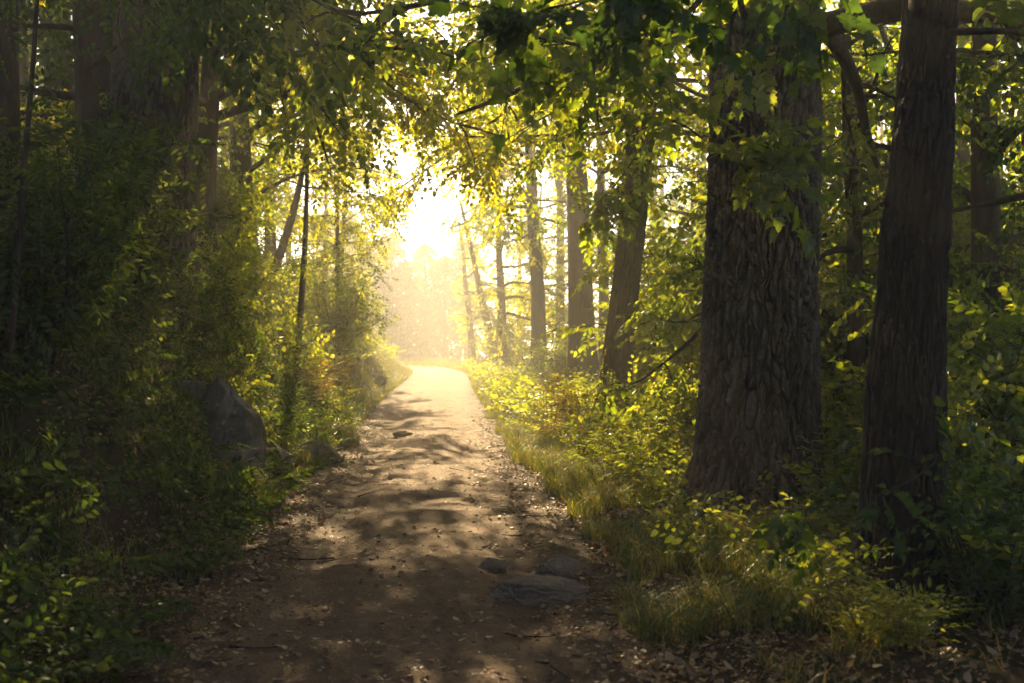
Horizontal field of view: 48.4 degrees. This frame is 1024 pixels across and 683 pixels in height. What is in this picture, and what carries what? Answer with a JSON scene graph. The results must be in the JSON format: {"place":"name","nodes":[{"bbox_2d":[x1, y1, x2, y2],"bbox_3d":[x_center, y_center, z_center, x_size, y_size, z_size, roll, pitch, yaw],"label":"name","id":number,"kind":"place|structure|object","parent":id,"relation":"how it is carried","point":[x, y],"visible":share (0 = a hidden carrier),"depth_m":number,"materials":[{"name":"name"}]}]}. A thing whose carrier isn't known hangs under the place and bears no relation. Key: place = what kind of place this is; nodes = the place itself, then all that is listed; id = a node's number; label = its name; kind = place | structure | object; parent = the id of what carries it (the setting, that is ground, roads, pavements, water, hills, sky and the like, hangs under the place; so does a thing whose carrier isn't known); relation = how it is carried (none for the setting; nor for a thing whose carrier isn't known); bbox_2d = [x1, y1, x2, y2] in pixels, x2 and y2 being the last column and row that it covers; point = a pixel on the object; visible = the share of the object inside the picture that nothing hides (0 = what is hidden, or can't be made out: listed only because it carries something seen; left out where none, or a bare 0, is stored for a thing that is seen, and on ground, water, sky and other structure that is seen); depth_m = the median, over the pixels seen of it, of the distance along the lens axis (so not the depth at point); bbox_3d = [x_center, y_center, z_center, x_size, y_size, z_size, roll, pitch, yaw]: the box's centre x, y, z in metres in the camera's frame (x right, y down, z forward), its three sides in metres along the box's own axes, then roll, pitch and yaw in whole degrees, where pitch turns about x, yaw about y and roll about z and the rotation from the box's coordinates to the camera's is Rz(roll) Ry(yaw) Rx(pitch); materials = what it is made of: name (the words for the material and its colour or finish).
{"place":"outdoors","nodes":[
{"label":"outdoors","id":0,"kind":"place"},
{"bbox_2d":[92,365,685,682],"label":"path","id":1,"kind":"structure","parent":0,"point":[444,385],"depth_m":6.97,"materials":[{"name":"brown soil"}]},
{"bbox_2d":[82,394,738,682],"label":"pebbles","id":2,"kind":"object","parent":1,"relation":"on","point":[464,623],"visible":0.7,"depth_m":6.83,"materials":[{"name":"brown stone"}]},
{"bbox_2d":[74,424,755,682],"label":"twigs","id":3,"kind":"object","parent":1,"relation":"on","point":[247,647],"visible":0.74,"depth_m":6.45,"materials":[{"name":"brown wood"}]},
{"bbox_2d":[478,557,506,570],"bbox_3d":[-0.130,1.460,7.406,0.191,0.112,0.135,0,0,0],"label":"flat rock","id":4,"kind":"object","parent":1,"relation":"on","point":[490,563],"visible":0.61,"depth_m":7.36,"materials":[{"name":"stone"}]},
{"bbox_2d":[488,575,589,605],"bbox_3d":[0.163,1.457,6.503,0.466,0.233,0.507,0,0,-43],"label":"flat rock","id":5,"kind":"object","parent":1,"relation":"on","point":[528,590],"visible":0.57,"depth_m":6.40,"materials":[{"name":"stone"}]},
{"bbox_2d":[534,557,592,576],"bbox_3d":[0.326,1.457,7.195,0.380,0.189,0.332,0,0,-29],"label":"flat rock","id":6,"kind":"object","parent":1,"relation":"on","point":[563,566],"visible":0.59,"depth_m":7.10,"materials":[{"name":"stone"}]},
{"bbox_2d":[0,189,1023,682],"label":"ground","id":7,"kind":"structure","parent":0,"point":[28,423],"depth_m":6.64,"materials":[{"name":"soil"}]},
{"bbox_2d":[18,0,73,70],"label":"woodland tree","id":8,"kind":"object","parent":7,"relation":"on","point":[47,38],"visible":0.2,"depth_m":18.39,"materials":[{"name":"green plant"}]},
{"bbox_2d":[18,1,73,140],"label":"woodland tree","id":9,"kind":"object","parent":7,"relation":"on","point":[23,64],"visible":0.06,"depth_m":23.87,"materials":[{"name":"green plant"}]},
{"bbox_2d":[18,0,74,167],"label":"woodland tree","id":10,"kind":"object","parent":7,"relation":"on","point":[53,58],"visible":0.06,"depth_m":19.78,"materials":[{"name":"green plant"}]},
{"bbox_2d":[0,472,104,503],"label":"fern","id":11,"kind":"object","parent":7,"relation":"on","point":[48,486],"visible":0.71,"depth_m":6.08,"materials":[{"name":"green plant"}]},
{"bbox_2d":[22,223,157,343],"bbox_3d":[-3.450,-0.510,9.045,1.107,1.179,1.457,0,0,24],"label":"shrub","id":12,"kind":"object","parent":7,"relation":"on","point":[101,303],"visible":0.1,"depth_m":8.99,"materials":[{"name":"green plant"}]},
{"bbox_2d":[0,0,189,399],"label":"sapling","id":13,"kind":"object","parent":7,"relation":"on","point":[11,326],"visible":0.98,"depth_m":6.98,"materials":[{"name":"green plant"}]},
{"bbox_2d":[0,632,189,682],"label":"fern","id":14,"kind":"object","parent":7,"relation":"on","point":[145,647],"visible":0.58,"depth_m":4.90,"materials":[{"name":"green plant"}]},
{"bbox_2d":[0,53,226,400],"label":"shrub","id":15,"kind":"object","parent":7,"relation":"on","point":[49,267],"visible":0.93,"depth_m":7.51,"materials":[{"name":"green plant"}]},
{"bbox_2d":[19,0,225,236],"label":"woodland tree","id":16,"kind":"object","parent":7,"relation":"on","point":[85,96],"visible":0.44,"depth_m":11.93,"materials":[{"name":"green plant"}]},
{"bbox_2d":[54,595,199,640],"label":"fern","id":17,"kind":"object","parent":7,"relation":"on","point":[144,617],"visible":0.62,"depth_m":5.66,"materials":[{"name":"green plant"}]},
{"bbox_2d":[26,106,236,336],"bbox_3d":[-3.796,-1.058,10.475,2.492,2.106,1.668,0,0,22],"label":"shrub","id":18,"kind":"object","parent":7,"relation":"on","point":[136,280],"visible":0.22,"depth_m":10.48,"materials":[{"name":"green plant"}]},
{"bbox_2d":[20,23,279,168],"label":"woodland tree","id":19,"kind":"object","parent":7,"relation":"on","point":[227,130],"visible":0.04,"depth_m":24.25,"materials":[{"name":"green plant"}]},
{"bbox_2d":[52,17,316,216],"bbox_3d":[-6.359,-6.836,20.753,6.492,9.911,4.896,0,0,44],"label":"woodland tree","id":20,"kind":"object","parent":7,"relation":"on","point":[253,173],"visible":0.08,"depth_m":21.04,"materials":[{"name":"green plant"}]},
{"bbox_2d":[178,380,207,406],"bbox_3d":[-3.202,0.534,11.324,0.437,0.303,0.336,0,0,21],"label":"rock","id":21,"kind":"object","parent":7,"relation":"on","point":[197,386],"visible":0.4,"depth_m":11.21,"materials":[{"name":"stone"}]},
{"bbox_2d":[137,221,254,360],"bbox_3d":[-3.820,-0.569,12.889,1.409,1.798,1.555,0,0,36],"label":"shrub","id":22,"kind":"object","parent":7,"relation":"on","point":[210,321],"visible":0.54,"depth_m":13.01,"materials":[{"name":"green plant"}]},
{"bbox_2d":[0,0,403,260],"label":"edge tree","id":23,"kind":"object","parent":7,"relation":"on","point":[200,10],"visible":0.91,"depth_m":8.51,"materials":[{"name":"green plant"}]},
{"bbox_2d":[0,135,405,682],"bbox_3d":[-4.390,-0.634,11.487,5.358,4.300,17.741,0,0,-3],"label":"undergrowth","id":24,"kind":"object","parent":7,"relation":"on","point":[9,579],"visible":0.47,"depth_m":7.84,"materials":[{"name":"green plant"}]},
{"bbox_2d":[31,0,396,183],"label":"tree","id":25,"kind":"object","parent":7,"relation":"on","point":[103,70],"visible":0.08,"depth_m":14.93,"materials":[{"name":"green plant"}]},
{"bbox_2d":[194,376,266,481],"bbox_3d":[-2.674,0.923,10.788,0.681,1.186,0.837,0,0,-17],"label":"boulder","id":26,"kind":"object","parent":7,"relation":"on","point":[235,417],"visible":0.52,"depth_m":10.52,"materials":[{"name":"stone"}]},
{"bbox_2d":[198,214,281,316],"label":"shrub","id":27,"kind":"object","parent":7,"relation":"on","point":[239,284],"visible":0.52,"depth_m":16.74,"materials":[{"name":"green plant"}]},
{"bbox_2d":[191,442,290,516],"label":"grass tuft","id":28,"kind":"object","parent":7,"relation":"on","point":[252,487],"visible":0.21,"depth_m":9.55,"materials":[{"name":"green plant"}]},
{"bbox_2d":[216,128,274,261],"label":"shrub","id":29,"kind":"object","parent":7,"relation":"on","point":[235,208],"visible":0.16,"depth_m":19.87,"materials":[{"name":"green plant"}]},
{"bbox_2d":[199,27,321,218],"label":"woodland tree","id":30,"kind":"object","parent":7,"relation":"on","point":[274,171],"visible":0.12,"depth_m":26.79,"materials":[{"name":"green plant"}]},
{"bbox_2d":[225,210,319,302],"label":"shrub","id":31,"kind":"object","parent":7,"relation":"on","point":[258,275],"visible":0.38,"depth_m":21.02,"materials":[{"name":"green plant"}]},
{"bbox_2d":[59,0,511,305],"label":"old tree","id":32,"kind":"object","parent":7,"relation":"on","point":[184,110],"visible":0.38,"depth_m":13.55,"materials":[{"name":"green plant"}]},
{"bbox_2d":[19,0,572,269],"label":"tree","id":33,"kind":"object","parent":7,"relation":"on","point":[410,93],"visible":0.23,"depth_m":17.75,"materials":[{"name":"green plant"}]},
{"bbox_2d":[224,105,374,273],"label":"tree","id":34,"kind":"object","parent":7,"relation":"on","point":[272,241],"visible":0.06,"depth_m":35.86,"materials":[{"name":"green plant"}]},
{"bbox_2d":[226,58,378,285],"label":"young tree","id":35,"kind":"object","parent":7,"relation":"on","point":[284,241],"visible":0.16,"depth_m":26.92,"materials":[{"name":"green plant"}]},
{"bbox_2d":[220,31,404,329],"bbox_3d":[-4.117,-3.190,24.167,4.021,7.183,3.538,0,0,0],"label":"young tree","id":36,"kind":"object","parent":7,"relation":"on","point":[302,283],"visible":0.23,"depth_m":23.95,"materials":[{"name":"green plant"}]},
{"bbox_2d":[283,350,360,409],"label":"wild plant","id":37,"kind":"object","parent":7,"relation":"on","point":[323,386],"visible":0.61,"depth_m":18.43,"materials":[{"name":"green plant"}]},
{"bbox_2d":[300,440,343,466],"bbox_3d":[-2.283,1.397,13.571,0.570,0.441,0.489,0,0,-23],"label":"rock","id":38,"kind":"object","parent":7,"relation":"on","point":[321,446],"visible":0.38,"depth_m":13.42,"materials":[{"name":"stone"}]},
{"bbox_2d":[283,142,376,296],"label":"woodland tree","id":39,"kind":"object","parent":7,"relation":"on","point":[325,209],"visible":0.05,"depth_m":51.86,"materials":[{"name":"green plant"}]},
{"bbox_2d":[258,111,411,338],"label":"tree","id":40,"kind":"object","parent":7,"relation":"on","point":[324,222],"visible":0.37,"depth_m":32.72,"materials":[{"name":"green plant"}]},
{"bbox_2d":[306,424,366,446],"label":"grass tuft","id":41,"kind":"object","parent":7,"relation":"on","point":[351,440],"visible":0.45,"depth_m":15.94,"materials":[{"name":"plant"}]},
{"bbox_2d":[199,1,476,270],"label":"tree","id":42,"kind":"object","parent":7,"relation":"on","point":[246,165],"visible":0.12,"depth_m":23.95,"materials":[{"name":"green plant"}]},
{"bbox_2d":[276,110,401,311],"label":"hazy tree","id":43,"kind":"object","parent":7,"relation":"on","point":[348,217],"visible":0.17,"depth_m":41.93,"materials":[{"name":"green plant"}]},
{"bbox_2d":[284,245,402,359],"bbox_3d":[-4.593,-0.839,28.732,3.305,3.248,3.350,0,0,38],"label":"shrub","id":44,"kind":"object","parent":7,"relation":"on","point":[342,311],"visible":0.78,"depth_m":28.73,"materials":[{"name":"green plant"}]},
{"bbox_2d":[355,239,409,359],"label":"conifer","id":45,"kind":"object","parent":7,"relation":"on","point":[383,289],"visible":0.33,"depth_m":91.44,"materials":[{"name":"green plant"}]},
{"bbox_2d":[376,232,422,357],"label":"conifer","id":46,"kind":"object","parent":7,"relation":"on","point":[395,244],"visible":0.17,"depth_m":98.33,"materials":[{"name":"green plant"}]},
{"bbox_2d":[383,259,440,358],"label":"conifer","id":47,"kind":"object","parent":7,"relation":"on","point":[406,280],"visible":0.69,"depth_m":93.27,"materials":[{"name":"green plant"}]},
{"bbox_2d":[401,242,451,358],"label":"conifer","id":48,"kind":"object","parent":7,"relation":"on","point":[422,254],"visible":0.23,"depth_m":97.38,"materials":[{"name":"green plant"}]},
{"bbox_2d":[412,255,477,360],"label":"conifer","id":49,"kind":"object","parent":7,"relation":"on","point":[443,267],"visible":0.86,"depth_m":92.19,"materials":[{"name":"green plant"}]},
{"bbox_2d":[435,238,490,359],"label":"conifer","id":50,"kind":"object","parent":7,"relation":"on","point":[459,257],"visible":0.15,"depth_m":96.28,"materials":[{"name":"green plant"}]},
{"bbox_2d":[407,104,549,373],"bbox_3d":[-0.665,-4.621,40.155,5.799,11.971,7.330,0,0,0],"label":"slender tree","id":51,"kind":"object","parent":7,"relation":"on","point":[538,310],"visible":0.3,"depth_m":39.80,"materials":[{"name":"green plant"}]},
{"bbox_2d":[447,221,530,362],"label":"hazy tree","id":52,"kind":"object","parent":7,"relation":"on","point":[470,318],"visible":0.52,"depth_m":61.85,"materials":[{"name":"green plant"}]},
{"bbox_2d":[459,200,527,361],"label":"slender tree","id":53,"kind":"object","parent":7,"relation":"on","point":[479,283],"visible":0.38,"depth_m":53.19,"materials":[{"name":"brown plant"}]},
{"bbox_2d":[424,148,567,368],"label":"hazy tree","id":54,"kind":"object","parent":7,"relation":"on","point":[502,328],"visible":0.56,"depth_m":44.60,"materials":[{"name":"green plant"}]},
{"bbox_2d":[475,307,530,364],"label":"shrub","id":55,"kind":"object","parent":7,"relation":"on","point":[493,344],"visible":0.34,"depth_m":49.71,"materials":[{"name":"green plant"}]},
{"bbox_2d":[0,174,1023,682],"bbox_3d":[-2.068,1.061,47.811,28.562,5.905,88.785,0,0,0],"label":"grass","id":56,"kind":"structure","parent":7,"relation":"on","point":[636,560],"depth_m":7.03,"materials":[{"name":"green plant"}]},
{"bbox_2d":[0,284,1023,682],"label":"fallen leaves","id":57,"kind":"object","parent":7,"relation":"on","point":[690,670],"visible":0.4,"depth_m":5.91,"materials":[{"name":"brown plant"}]},
{"bbox_2d":[484,179,567,360],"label":"woodland tree","id":58,"kind":"object","parent":7,"relation":"on","point":[543,193],"visible":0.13,"depth_m":57.04,"materials":[{"name":"green plant"}]},
{"bbox_2d":[352,3,702,386],"bbox_3d":[1.195,-4.305,27.809,8.951,11.358,7.329,0,0,25],"label":"arching tree","id":59,"kind":"object","parent":7,"relation":"on","point":[581,301],"visible":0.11,"depth_m":28.71,"materials":[{"name":"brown plant"}]},
{"bbox_2d":[380,0,707,416],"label":"leaning tree","id":60,"kind":"object","parent":7,"relation":"on","point":[629,205],"visible":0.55,"depth_m":17.78,"materials":[{"name":"green plant"}]},
{"bbox_2d":[481,117,613,367],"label":"woodland tree","id":61,"kind":"object","parent":7,"relation":"on","point":[559,260],"visible":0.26,"depth_m":47.76,"materials":[{"name":"green plant"}]},
{"bbox_2d":[486,121,614,358],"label":"woodland tree","id":62,"kind":"object","parent":7,"relation":"on","point":[553,285],"visible":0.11,"depth_m":49.35,"materials":[{"name":"green plant"}]},
{"bbox_2d":[515,336,602,385],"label":"shrub","id":63,"kind":"object","parent":7,"relation":"on","point":[554,357],"visible":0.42,"depth_m":29.97,"materials":[{"name":"green plant"}]},
{"bbox_2d":[523,368,607,438],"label":"wild plant","id":64,"kind":"object","parent":7,"relation":"on","point":[560,408],"visible":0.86,"depth_m":15.41,"materials":[{"name":"green plant"}]},
{"bbox_2d":[546,231,598,368],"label":"woodland tree","id":65,"kind":"object","parent":7,"relation":"on","point":[560,282],"visible":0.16,"depth_m":41.94,"materials":[{"name":"green plant"}]},
{"bbox_2d":[526,458,627,497],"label":"grass tuft","id":66,"kind":"object","parent":7,"relation":"on","point":[579,472],"visible":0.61,"depth_m":10.93,"materials":[{"name":"green plant"}]},
{"bbox_2d":[464,91,693,365],"bbox_3d":[2.473,-2.878,33.446,7.638,9.013,5.926,0,0,41],"label":"slender tree","id":67,"kind":"object","parent":7,"relation":"on","point":[600,188],"visible":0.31,"depth_m":32.96,"materials":[{"name":"green plant"}]},
{"bbox_2d":[543,349,648,431],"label":"shrub","id":68,"kind":"object","parent":7,"relation":"on","point":[594,387],"visible":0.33,"depth_m":17.06,"materials":[{"name":"green plant"}]},
{"bbox_2d":[549,404,643,459],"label":"wild plant","id":69,"kind":"object","parent":7,"relation":"on","point":[583,429],"visible":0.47,"depth_m":13.13,"materials":[{"name":"green plant"}]},
{"bbox_2d":[245,0,1023,528],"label":"oak tree","id":70,"kind":"object","parent":7,"relation":"on","point":[759,406],"visible":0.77,"depth_m":8.61,"materials":[{"name":"green plant"}]},
{"bbox_2d":[570,165,705,391],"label":"tree","id":71,"kind":"object","parent":7,"relation":"on","point":[641,346],"visible":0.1,"depth_m":19.02,"materials":[{"name":"green plant"}]},
{"bbox_2d":[581,410,694,471],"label":"wild plant","id":72,"kind":"object","parent":7,"relation":"on","point":[634,442],"visible":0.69,"depth_m":11.49,"materials":[{"name":"green plant"}]},
{"bbox_2d":[388,0,898,238],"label":"slender tree","id":73,"kind":"object","parent":7,"relation":"on","point":[489,179],"visible":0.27,"depth_m":17.26,"materials":[{"name":"green plant"}]},
{"bbox_2d":[608,350,700,454],"bbox_3d":[1.858,0.845,12.568,1.557,1.722,1.915,0,0,0],"label":"shrub","id":74,"kind":"object","parent":7,"relation":"on","point":[668,402],"visible":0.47,"depth_m":12.34,"materials":[{"name":"green plant"}]},
{"bbox_2d":[615,279,700,407],"bbox_3d":[2.703,0.152,15.098,2.210,3.099,2.480,0,0,-9],"label":"shrub","id":75,"kind":"object","parent":7,"relation":"on","point":[678,358],"visible":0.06,"depth_m":14.82,"materials":[{"name":"green plant"}]},
{"bbox_2d":[630,505,761,548],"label":"grass tuft","id":76,"kind":"object","parent":7,"relation":"on","point":[703,530],"visible":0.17,"depth_m":7.59,"materials":[{"name":"green plant"}]},
{"bbox_2d":[600,66,820,341],"bbox_3d":[4.488,-3.714,24.101,5.182,11.124,6.383,0,0,-5],"label":"woodland tree","id":77,"kind":"object","parent":7,"relation":"on","point":[701,188],"visible":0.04,"depth_m":22.95,"materials":[{"name":"green plant"}]},
{"bbox_2d":[415,0,1023,622],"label":"maple tree","id":78,"kind":"object","parent":7,"relation":"on","point":[905,424],"visible":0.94,"depth_m":5.64,"materials":[{"name":"green plant"}]},
{"bbox_2d":[452,354,1023,627],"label":"ground cover","id":79,"kind":"object","parent":7,"relation":"on","point":[507,378],"visible":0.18,"depth_m":8.45,"materials":[{"name":"green plant"}]},
{"bbox_2d":[591,0,899,364],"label":"woodland tree","id":80,"kind":"object","parent":7,"relation":"on","point":[610,274],"visible":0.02,"depth_m":17.99,"materials":[{"name":"green plant"}]},
{"bbox_2d":[694,492,825,555],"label":"grass tuft","id":81,"kind":"object","parent":7,"relation":"on","point":[761,519],"visible":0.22,"depth_m":7.12,"materials":[{"name":"green plant"}]},
{"bbox_2d":[570,0,951,424],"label":"woodland tree","id":82,"kind":"object","parent":7,"relation":"on","point":[681,301],"visible":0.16,"depth_m":12.19,"materials":[{"name":"green plant"}]},
{"bbox_2d":[653,8,884,231],"bbox_3d":[6.113,-4.232,23.607,5.684,12.696,7.688,0,0,-64],"label":"woodland tree","id":83,"kind":"object","parent":7,"relation":"on","point":[663,161],"visible":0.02,"depth_m":23.61,"materials":[{"name":"green plant"}]},
{"bbox_2d":[643,125,958,411],"bbox_3d":[4.140,-0.368,15.175,5.513,5.051,4.828,0,0,-15],"label":"tree","id":84,"kind":"object","parent":7,"relation":"on","point":[694,190],"visible":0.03,"depth_m":13.94,"materials":[{"name":"green plant"}]},
{"bbox_2d":[631,0,1018,443],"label":"woodland tree","id":85,"kind":"object","parent":7,"relation":"on","point":[852,324],"visible":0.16,"depth_m":11.40,"materials":[{"name":"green plant"}]},
{"bbox_2d":[795,401,862,527],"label":"wild plant","id":86,"kind":"object","parent":7,"relation":"on","point":[837,463],"visible":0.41,"depth_m":8.06,"materials":[{"name":"green plant"}]},
{"bbox_2d":[820,346,865,479],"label":"shrub","id":87,"kind":"object","parent":7,"relation":"on","point":[829,401],"visible":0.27,"depth_m":10.31,"materials":[{"name":"green plant"}]},
{"bbox_2d":[688,0,1023,462],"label":"woodland tree","id":88,"kind":"object","parent":7,"relation":"on","point":[985,221],"visible":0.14,"depth_m":10.47,"materials":[{"name":"green plant"}]},
{"bbox_2d":[696,116,1023,380],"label":"tree","id":89,"kind":"object","parent":7,"relation":"on","point":[959,235],"visible":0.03,"depth_m":12.34,"materials":[{"name":"green plant"}]},
{"bbox_2d":[775,546,985,656],"bbox_3d":[1.642,1.164,5.079,0.800,0.417,0.696,0,0,41],"label":"wild plant","id":90,"kind":"object","parent":7,"relation":"on","point":[913,609],"visible":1,"depth_m":4.99,"materials":[{"name":"green plant"}]},
{"bbox_2d":[793,579,972,648],"bbox_3d":[1.691,1.267,5.239,0.843,0.272,0.775,0,0,37],"label":"grass tuft","id":91,"kind":"object","parent":7,"relation":"on","point":[863,637],"visible":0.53,"depth_m":5.16,"materials":[{"name":"green plant"}]},
{"bbox_2d":[819,0,1023,333],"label":"woodland tree","id":92,"kind":"object","parent":7,"relation":"on","point":[886,114],"visible":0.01,"depth_m":13.10,"materials":[{"name":"green plant"}]},
{"bbox_2d":[821,249,1023,484],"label":"shrub","id":93,"kind":"object","parent":7,"relation":"on","point":[991,334],"visible":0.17,"depth_m":8.15,"materials":[{"name":"green plant"}]},
{"bbox_2d":[822,0,1023,430],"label":"slanted tree","id":94,"kind":"object","parent":7,"relation":"on","point":[1019,107],"visible":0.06,"depth_m":13.18,"materials":[{"name":"green plant"}]},
{"bbox_2d":[827,0,1022,224],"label":"woodland tree","id":95,"kind":"object","parent":7,"relation":"on","point":[963,155],"visible":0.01,"depth_m":16.82,"materials":[{"name":"green plant"}]},
{"bbox_2d":[834,330,1023,548],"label":"shrub","id":96,"kind":"object","parent":7,"relation":"on","point":[993,420],"visible":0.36,"depth_m":7.14,"materials":[{"name":"green plant"}]},
{"bbox_2d":[852,1,1023,366],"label":"woodland tree","id":97,"kind":"object","parent":7,"relation":"on","point":[971,58],"visible":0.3,"depth_m":9.07,"materials":[{"name":"green plant"}]},
{"bbox_2d":[863,425,1023,630],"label":"shrub","id":98,"kind":"object","parent":7,"relation":"on","point":[979,579],"visible":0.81,"depth_m":5.46,"materials":[{"name":"green plant"}]},
{"bbox_2d":[864,0,1023,264],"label":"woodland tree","id":99,"kind":"object","parent":7,"relation":"on","point":[962,43],"visible":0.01,"depth_m":13.82,"materials":[{"name":"green plant"}]},
{"bbox_2d":[948,220,1023,376],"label":"shrub","id":100,"kind":"object","parent":7,"relation":"on","point":[978,235],"depth_m":10.25,"materials":[{"name":"green plant"}]},
{"bbox_2d":[36,0,1020,361],"label":"sky","id":101,"kind":"structure","parent":0,"point":[430,206],"materials":[{"name":"white"}]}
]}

